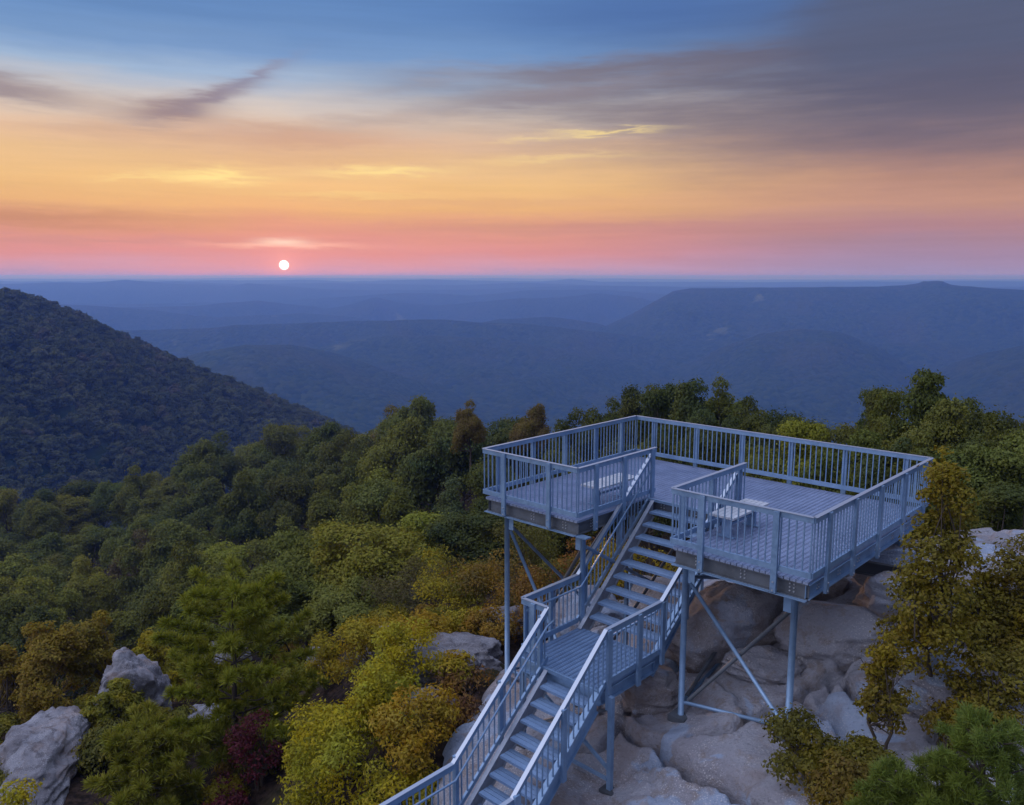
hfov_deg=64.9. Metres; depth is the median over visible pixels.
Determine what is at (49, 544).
forest tree
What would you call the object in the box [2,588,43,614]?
forest tree
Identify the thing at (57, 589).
forest tree
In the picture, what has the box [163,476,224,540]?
forest tree
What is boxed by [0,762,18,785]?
shrub
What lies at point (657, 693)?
boulder
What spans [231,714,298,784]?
shrub
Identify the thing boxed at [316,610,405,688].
shrub
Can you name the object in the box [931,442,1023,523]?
forest tree
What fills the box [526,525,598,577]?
forest tree
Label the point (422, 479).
forest tree
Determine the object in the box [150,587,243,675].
forest tree
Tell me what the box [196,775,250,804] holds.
shrub
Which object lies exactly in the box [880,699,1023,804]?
pine tree
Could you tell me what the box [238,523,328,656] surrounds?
forest tree
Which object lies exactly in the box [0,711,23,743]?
shrub
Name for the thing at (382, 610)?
shrub
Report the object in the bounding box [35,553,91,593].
forest tree
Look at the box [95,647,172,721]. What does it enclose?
rock
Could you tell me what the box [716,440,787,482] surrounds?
forest tree
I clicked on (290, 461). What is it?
forest tree
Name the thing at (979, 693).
shrub
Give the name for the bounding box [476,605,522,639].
rock
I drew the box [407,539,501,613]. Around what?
shrub
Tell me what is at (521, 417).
forest tree
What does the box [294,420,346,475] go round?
forest tree
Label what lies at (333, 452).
forest tree
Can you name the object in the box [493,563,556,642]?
shrub
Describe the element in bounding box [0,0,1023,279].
sky
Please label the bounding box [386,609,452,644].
shrub
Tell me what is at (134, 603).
forest tree
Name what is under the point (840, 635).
boulder
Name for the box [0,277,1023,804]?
ground
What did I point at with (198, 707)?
rock
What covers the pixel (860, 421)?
forest tree
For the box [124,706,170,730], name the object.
shrub
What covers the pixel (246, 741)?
shrub
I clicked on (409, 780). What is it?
shrub
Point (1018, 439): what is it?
forest tree
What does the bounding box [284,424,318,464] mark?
forest tree
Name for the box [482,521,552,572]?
forest tree
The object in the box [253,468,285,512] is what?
forest tree
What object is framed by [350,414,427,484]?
forest tree
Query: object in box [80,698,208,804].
pine tree
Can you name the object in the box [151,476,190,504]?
forest tree
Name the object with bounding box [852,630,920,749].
sapling tree
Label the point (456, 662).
shrub
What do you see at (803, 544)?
observation deck
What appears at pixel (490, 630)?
shrub
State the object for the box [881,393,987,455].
forest tree
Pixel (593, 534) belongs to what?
forest tree
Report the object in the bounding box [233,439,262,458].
forest tree
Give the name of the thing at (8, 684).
tree
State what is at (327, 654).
shrub
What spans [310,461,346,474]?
forest tree
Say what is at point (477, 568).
shrub
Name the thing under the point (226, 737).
shrub
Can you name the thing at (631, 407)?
forest tree
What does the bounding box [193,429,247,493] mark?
forest tree
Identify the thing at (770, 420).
forest tree
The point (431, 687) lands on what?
rock
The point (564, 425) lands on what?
forest tree
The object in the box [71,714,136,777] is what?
shrub
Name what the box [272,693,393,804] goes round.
shrub
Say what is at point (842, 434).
forest tree
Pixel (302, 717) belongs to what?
shrub
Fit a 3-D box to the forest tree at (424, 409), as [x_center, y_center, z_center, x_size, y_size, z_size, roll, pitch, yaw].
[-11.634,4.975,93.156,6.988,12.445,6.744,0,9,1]
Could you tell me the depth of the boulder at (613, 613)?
21.06 m
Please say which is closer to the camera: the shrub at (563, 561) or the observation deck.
the observation deck
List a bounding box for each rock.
[0,705,91,804]
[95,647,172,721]
[153,703,224,751]
[211,640,252,672]
[306,647,323,670]
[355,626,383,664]
[394,632,502,691]
[398,686,455,734]
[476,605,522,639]
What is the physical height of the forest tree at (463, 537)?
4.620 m
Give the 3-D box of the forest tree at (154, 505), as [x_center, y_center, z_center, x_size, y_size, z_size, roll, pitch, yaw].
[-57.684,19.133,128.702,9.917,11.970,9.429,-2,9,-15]
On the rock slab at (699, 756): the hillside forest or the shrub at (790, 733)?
the shrub at (790, 733)
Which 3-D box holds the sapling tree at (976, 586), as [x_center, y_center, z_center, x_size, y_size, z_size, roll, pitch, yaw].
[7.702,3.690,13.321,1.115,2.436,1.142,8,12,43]
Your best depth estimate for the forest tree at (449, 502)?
48.88 m
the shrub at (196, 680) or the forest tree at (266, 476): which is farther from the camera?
the forest tree at (266, 476)
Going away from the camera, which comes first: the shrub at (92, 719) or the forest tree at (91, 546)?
the shrub at (92, 719)
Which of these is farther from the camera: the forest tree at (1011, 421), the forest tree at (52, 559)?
the forest tree at (52, 559)
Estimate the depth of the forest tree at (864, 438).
24.48 m
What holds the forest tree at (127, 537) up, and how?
on the ground
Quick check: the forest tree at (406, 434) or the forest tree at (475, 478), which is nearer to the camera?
the forest tree at (475, 478)
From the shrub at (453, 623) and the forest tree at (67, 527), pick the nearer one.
the shrub at (453, 623)
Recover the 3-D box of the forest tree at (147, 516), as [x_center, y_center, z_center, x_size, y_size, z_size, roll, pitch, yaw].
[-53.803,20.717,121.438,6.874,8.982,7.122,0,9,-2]
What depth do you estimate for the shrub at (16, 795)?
17.03 m
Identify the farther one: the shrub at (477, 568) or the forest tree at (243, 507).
the forest tree at (243, 507)
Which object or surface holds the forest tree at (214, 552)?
on the ground
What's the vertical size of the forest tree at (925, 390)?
6.585 m
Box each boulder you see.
[555,585,623,637]
[621,665,678,716]
[629,575,698,632]
[657,580,783,672]
[721,645,805,685]
[773,600,910,673]
[813,577,851,600]
[852,538,930,585]
[852,571,931,634]
[869,645,1023,724]
[912,543,1020,622]
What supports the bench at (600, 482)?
on the observation deck
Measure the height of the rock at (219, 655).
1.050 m
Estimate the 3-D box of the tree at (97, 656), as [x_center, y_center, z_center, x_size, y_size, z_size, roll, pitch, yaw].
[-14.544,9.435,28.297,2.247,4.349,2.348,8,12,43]
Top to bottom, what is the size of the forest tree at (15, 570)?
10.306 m
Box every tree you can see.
[0,485,17,506]
[0,485,34,539]
[0,506,35,539]
[0,522,33,549]
[0,533,28,561]
[0,550,66,591]
[0,575,18,596]
[0,590,31,663]
[0,642,59,717]
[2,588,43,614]
[4,599,83,659]
[7,531,76,567]
[10,486,62,537]
[12,573,85,626]
[13,620,89,724]
[17,497,67,538]
[20,644,125,707]
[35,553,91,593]
[37,480,89,534]
[51,579,86,622]
[54,479,112,526]
[55,493,98,538]
[61,524,99,567]
[62,553,130,623]
[63,610,118,695]
[71,525,128,580]
[79,677,145,724]
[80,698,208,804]
[88,480,127,536]
[90,608,140,649]
[98,514,161,572]
[107,462,162,524]
[107,525,154,594]
[110,522,182,612]
[122,487,173,533]
[125,567,171,611]
[128,627,182,687]
[129,533,222,680]
[130,555,331,771]
[136,513,163,519]
[146,513,183,539]
[148,471,163,491]
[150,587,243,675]
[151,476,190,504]
[153,517,228,555]
[156,546,250,608]
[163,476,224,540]
[167,437,226,499]
[180,564,328,660]
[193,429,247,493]
[199,538,254,581]
[210,508,265,561]
[212,466,278,569]
[228,441,302,492]
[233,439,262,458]
[235,459,287,494]
[236,420,304,472]
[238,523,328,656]
[243,514,307,578]
[252,456,306,475]
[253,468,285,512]
[254,470,313,539]
[255,620,311,660]
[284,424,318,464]
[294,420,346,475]
[296,426,379,498]
[296,573,385,647]
[302,461,347,525]
[303,488,360,552]
[304,516,449,639]
[310,447,363,541]
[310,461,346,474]
[331,473,419,546]
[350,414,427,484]
[350,466,419,522]
[355,420,381,444]
[359,485,431,549]
[365,401,397,445]
[373,412,399,459]
[379,567,461,608]
[380,393,438,451]
[387,416,488,513]
[396,509,448,567]
[415,510,524,578]
[424,420,498,509]
[425,416,471,493]
[428,474,481,566]
[450,397,488,466]
[463,458,519,531]
[474,416,554,487]
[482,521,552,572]
[483,414,529,488]
[493,415,554,485]
[507,403,551,459]
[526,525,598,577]
[537,406,614,479]
[540,447,580,480]
[560,437,654,578]
[580,396,620,446]
[616,383,659,449]
[631,379,679,444]
[631,439,680,566]
[635,432,677,576]
[651,375,720,540]
[680,428,734,530]
[688,454,750,476]
[703,372,750,432]
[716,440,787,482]
[718,393,785,463]
[727,405,804,458]
[735,411,832,458]
[771,417,834,486]
[795,421,858,474]
[795,426,883,495]
[843,752,923,804]
[850,433,935,538]
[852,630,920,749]
[854,387,885,430]
[858,385,906,446]
[861,445,1004,681]
[864,365,962,454]
[875,742,989,804]
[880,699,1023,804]
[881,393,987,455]
[886,437,1023,538]
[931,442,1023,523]
[940,477,1023,531]
[943,552,1010,647]
[959,392,1007,436]
[960,409,1023,483]
[961,404,1023,435]
[968,533,1023,653]
[995,426,1023,484]
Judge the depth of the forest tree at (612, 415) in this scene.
56.34 m
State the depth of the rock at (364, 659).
24.37 m
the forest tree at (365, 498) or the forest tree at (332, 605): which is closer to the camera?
the forest tree at (332, 605)
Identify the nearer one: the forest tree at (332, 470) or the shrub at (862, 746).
the shrub at (862, 746)
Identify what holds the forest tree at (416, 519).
on the ground
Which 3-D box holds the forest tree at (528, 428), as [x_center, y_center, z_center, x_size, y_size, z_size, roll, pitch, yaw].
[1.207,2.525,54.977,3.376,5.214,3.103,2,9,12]
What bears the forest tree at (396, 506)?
on the ground
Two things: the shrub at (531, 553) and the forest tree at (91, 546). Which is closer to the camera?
the shrub at (531, 553)
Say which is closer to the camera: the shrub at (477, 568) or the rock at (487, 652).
the rock at (487, 652)
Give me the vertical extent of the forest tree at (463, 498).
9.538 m
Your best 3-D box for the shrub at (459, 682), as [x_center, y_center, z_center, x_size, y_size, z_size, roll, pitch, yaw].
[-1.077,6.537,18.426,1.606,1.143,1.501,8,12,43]
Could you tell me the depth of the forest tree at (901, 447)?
22.63 m
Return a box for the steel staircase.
[379,453,737,804]
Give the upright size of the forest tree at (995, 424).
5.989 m
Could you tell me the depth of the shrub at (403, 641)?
19.08 m
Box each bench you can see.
[581,473,633,504]
[709,498,768,538]
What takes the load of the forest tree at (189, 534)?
on the ground
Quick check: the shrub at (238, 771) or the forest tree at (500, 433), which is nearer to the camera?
the shrub at (238, 771)
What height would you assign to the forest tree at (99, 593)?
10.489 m
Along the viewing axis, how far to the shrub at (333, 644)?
28.19 m
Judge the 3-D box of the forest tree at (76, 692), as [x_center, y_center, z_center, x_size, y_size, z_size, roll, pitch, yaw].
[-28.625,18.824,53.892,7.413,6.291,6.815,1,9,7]
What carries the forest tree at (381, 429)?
on the ground
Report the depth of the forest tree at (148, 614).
53.76 m
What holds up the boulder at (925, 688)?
on the rock slab at (699, 756)
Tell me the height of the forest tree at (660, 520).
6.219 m
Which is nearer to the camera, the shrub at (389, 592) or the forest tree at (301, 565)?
the shrub at (389, 592)
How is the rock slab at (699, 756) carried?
on the ground
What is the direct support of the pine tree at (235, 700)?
on the ground
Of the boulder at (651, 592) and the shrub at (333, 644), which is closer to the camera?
the boulder at (651, 592)
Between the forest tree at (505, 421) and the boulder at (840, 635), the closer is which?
the boulder at (840, 635)
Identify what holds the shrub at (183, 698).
on the ground
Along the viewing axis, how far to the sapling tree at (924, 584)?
12.04 m
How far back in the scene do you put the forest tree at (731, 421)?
42.19 m
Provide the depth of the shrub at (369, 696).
17.22 m
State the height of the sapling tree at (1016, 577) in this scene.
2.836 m
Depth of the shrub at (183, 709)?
23.97 m
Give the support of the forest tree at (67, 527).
on the ground
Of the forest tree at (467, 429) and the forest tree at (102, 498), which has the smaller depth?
the forest tree at (467, 429)
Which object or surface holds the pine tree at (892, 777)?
on the ground
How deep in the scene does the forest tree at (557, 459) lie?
42.68 m
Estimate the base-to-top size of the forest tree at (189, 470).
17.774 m
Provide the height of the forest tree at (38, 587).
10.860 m
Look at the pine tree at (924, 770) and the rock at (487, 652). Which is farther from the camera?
the rock at (487, 652)
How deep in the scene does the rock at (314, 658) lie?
27.23 m
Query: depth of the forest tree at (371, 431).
125.08 m
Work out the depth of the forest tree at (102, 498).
144.36 m
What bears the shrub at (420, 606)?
on the ground
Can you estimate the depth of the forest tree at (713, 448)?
28.07 m
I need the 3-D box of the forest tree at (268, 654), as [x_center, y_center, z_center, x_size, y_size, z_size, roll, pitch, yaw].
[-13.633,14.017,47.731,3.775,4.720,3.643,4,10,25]
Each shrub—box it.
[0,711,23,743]
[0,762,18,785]
[0,774,43,804]
[70,692,96,707]
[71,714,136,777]
[79,706,101,729]
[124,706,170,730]
[162,703,197,751]
[171,675,186,701]
[188,675,228,699]
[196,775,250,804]
[203,771,250,804]
[210,712,250,762]
[211,744,245,778]
[222,708,286,790]
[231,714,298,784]
[262,643,298,664]
[269,658,312,692]
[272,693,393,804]
[278,700,368,804]
[284,655,306,663]
[288,696,342,756]
[302,628,342,690]
[309,639,342,654]
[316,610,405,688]
[342,654,422,754]
[351,792,382,804]
[355,613,443,713]
[356,552,462,615]
[357,681,461,779]
[359,756,439,804]
[368,601,412,625]
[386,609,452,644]
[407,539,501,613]
[408,602,444,618]
[415,603,461,632]
[417,686,485,740]
[425,649,475,692]
[428,656,500,704]
[441,544,543,606]
[441,606,488,635]
[456,600,518,644]
[475,518,563,590]
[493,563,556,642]
[510,555,602,605]
[545,534,639,599]
[576,531,682,602]
[754,702,842,788]
[797,747,883,804]
[824,729,913,794]
[917,695,973,750]
[926,640,1023,743]
[982,600,1023,673]
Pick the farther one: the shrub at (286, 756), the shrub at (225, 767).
the shrub at (225, 767)
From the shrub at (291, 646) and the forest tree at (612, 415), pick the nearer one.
the shrub at (291, 646)
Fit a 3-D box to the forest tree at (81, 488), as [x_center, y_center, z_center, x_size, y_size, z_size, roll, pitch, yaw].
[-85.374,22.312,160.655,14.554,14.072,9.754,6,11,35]
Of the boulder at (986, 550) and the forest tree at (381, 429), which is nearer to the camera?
the boulder at (986, 550)
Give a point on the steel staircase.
(585, 668)
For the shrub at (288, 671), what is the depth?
26.39 m
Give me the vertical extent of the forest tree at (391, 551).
5.777 m
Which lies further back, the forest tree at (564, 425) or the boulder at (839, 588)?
the forest tree at (564, 425)
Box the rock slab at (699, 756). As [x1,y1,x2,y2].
[428,527,1023,804]
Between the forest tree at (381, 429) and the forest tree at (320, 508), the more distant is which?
the forest tree at (381, 429)
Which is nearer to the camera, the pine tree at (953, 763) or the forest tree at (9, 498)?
the pine tree at (953, 763)
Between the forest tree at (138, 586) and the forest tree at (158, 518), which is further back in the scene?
the forest tree at (158, 518)
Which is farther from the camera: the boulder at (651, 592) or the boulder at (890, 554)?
the boulder at (651, 592)
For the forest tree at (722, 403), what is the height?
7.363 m
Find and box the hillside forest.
[0,287,395,552]
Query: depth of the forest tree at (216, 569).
69.86 m
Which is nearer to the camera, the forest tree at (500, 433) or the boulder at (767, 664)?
the boulder at (767, 664)
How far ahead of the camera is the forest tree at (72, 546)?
124.35 m
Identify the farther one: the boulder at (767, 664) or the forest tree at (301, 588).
the forest tree at (301, 588)
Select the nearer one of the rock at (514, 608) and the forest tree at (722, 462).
the rock at (514, 608)
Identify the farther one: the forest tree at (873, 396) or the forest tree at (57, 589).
the forest tree at (57, 589)
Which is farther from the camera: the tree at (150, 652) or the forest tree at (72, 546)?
the forest tree at (72, 546)
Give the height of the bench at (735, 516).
0.443 m
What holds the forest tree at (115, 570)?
on the ground
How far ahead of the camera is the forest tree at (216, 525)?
102.11 m
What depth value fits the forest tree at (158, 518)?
110.35 m
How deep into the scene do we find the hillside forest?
494.51 m
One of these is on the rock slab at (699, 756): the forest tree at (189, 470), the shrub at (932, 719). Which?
the shrub at (932, 719)
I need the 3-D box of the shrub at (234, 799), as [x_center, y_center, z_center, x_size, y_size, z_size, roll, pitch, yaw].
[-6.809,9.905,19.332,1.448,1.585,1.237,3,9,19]
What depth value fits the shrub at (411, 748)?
15.47 m
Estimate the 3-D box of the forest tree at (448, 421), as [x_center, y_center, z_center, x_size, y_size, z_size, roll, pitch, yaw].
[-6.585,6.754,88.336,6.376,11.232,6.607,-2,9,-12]
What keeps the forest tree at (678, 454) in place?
on the ground
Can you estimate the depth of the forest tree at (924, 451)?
21.35 m
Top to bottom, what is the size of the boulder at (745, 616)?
1.881 m
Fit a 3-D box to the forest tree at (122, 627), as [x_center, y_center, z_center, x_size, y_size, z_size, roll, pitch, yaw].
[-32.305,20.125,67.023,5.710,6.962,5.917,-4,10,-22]
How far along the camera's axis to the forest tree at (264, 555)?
72.26 m
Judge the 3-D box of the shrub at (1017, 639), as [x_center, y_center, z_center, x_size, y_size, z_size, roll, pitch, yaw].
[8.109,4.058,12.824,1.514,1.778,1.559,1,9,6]
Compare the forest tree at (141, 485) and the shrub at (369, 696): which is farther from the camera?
the forest tree at (141, 485)
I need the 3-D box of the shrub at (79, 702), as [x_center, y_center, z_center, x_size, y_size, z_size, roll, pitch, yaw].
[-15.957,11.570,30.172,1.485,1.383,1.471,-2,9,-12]
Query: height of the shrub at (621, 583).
2.514 m
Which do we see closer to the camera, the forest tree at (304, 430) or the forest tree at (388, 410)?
the forest tree at (388, 410)
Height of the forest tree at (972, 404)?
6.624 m
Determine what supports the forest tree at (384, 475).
on the ground
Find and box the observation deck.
[482,415,933,741]
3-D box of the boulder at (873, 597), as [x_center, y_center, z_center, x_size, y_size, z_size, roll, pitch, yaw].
[7.161,3.725,14.950,1.548,1.297,1.547,4,10,23]
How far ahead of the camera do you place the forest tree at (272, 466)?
121.25 m
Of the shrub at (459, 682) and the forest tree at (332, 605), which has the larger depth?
the forest tree at (332, 605)
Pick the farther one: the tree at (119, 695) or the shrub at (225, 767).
the tree at (119, 695)
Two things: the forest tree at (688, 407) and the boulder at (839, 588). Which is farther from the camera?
the forest tree at (688, 407)
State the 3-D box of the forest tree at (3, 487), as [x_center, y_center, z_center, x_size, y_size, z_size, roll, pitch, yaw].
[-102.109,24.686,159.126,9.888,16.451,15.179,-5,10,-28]
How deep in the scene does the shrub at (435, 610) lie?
24.02 m
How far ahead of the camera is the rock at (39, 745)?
21.39 m
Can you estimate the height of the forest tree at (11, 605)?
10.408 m
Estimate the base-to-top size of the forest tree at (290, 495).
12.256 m
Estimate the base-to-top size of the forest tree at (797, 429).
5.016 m
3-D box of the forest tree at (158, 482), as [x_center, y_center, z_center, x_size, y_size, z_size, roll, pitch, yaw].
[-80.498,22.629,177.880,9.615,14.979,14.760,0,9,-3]
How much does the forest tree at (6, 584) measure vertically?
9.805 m
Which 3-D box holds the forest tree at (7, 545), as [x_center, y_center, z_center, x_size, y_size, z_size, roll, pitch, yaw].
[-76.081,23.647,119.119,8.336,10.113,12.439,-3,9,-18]
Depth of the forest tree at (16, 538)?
129.55 m
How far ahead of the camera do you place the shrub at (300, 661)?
31.71 m
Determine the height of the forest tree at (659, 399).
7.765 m
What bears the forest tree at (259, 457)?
on the ground
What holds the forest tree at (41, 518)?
on the ground
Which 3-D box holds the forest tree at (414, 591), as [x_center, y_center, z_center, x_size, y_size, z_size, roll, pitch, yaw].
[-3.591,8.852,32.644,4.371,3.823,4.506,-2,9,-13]
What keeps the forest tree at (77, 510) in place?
on the ground
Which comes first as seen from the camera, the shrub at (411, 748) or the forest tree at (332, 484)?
the shrub at (411, 748)
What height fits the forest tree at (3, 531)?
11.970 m
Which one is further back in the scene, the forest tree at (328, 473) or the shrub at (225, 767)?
the forest tree at (328, 473)
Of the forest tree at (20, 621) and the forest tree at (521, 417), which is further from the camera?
the forest tree at (521, 417)
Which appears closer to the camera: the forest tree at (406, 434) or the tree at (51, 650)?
the tree at (51, 650)
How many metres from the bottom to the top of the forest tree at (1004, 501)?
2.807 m
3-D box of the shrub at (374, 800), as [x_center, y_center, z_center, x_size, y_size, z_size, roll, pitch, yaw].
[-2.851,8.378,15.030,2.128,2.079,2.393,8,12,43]
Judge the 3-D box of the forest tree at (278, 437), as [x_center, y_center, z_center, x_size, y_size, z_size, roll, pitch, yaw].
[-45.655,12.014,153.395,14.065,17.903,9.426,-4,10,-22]
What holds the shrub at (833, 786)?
on the rock slab at (699, 756)
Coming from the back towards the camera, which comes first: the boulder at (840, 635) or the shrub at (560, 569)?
the shrub at (560, 569)
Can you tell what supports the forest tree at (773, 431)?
on the ground
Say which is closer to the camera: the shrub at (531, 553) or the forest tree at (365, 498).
the shrub at (531, 553)
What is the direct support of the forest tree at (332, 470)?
on the ground
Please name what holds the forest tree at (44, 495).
on the ground
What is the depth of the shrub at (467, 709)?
16.68 m

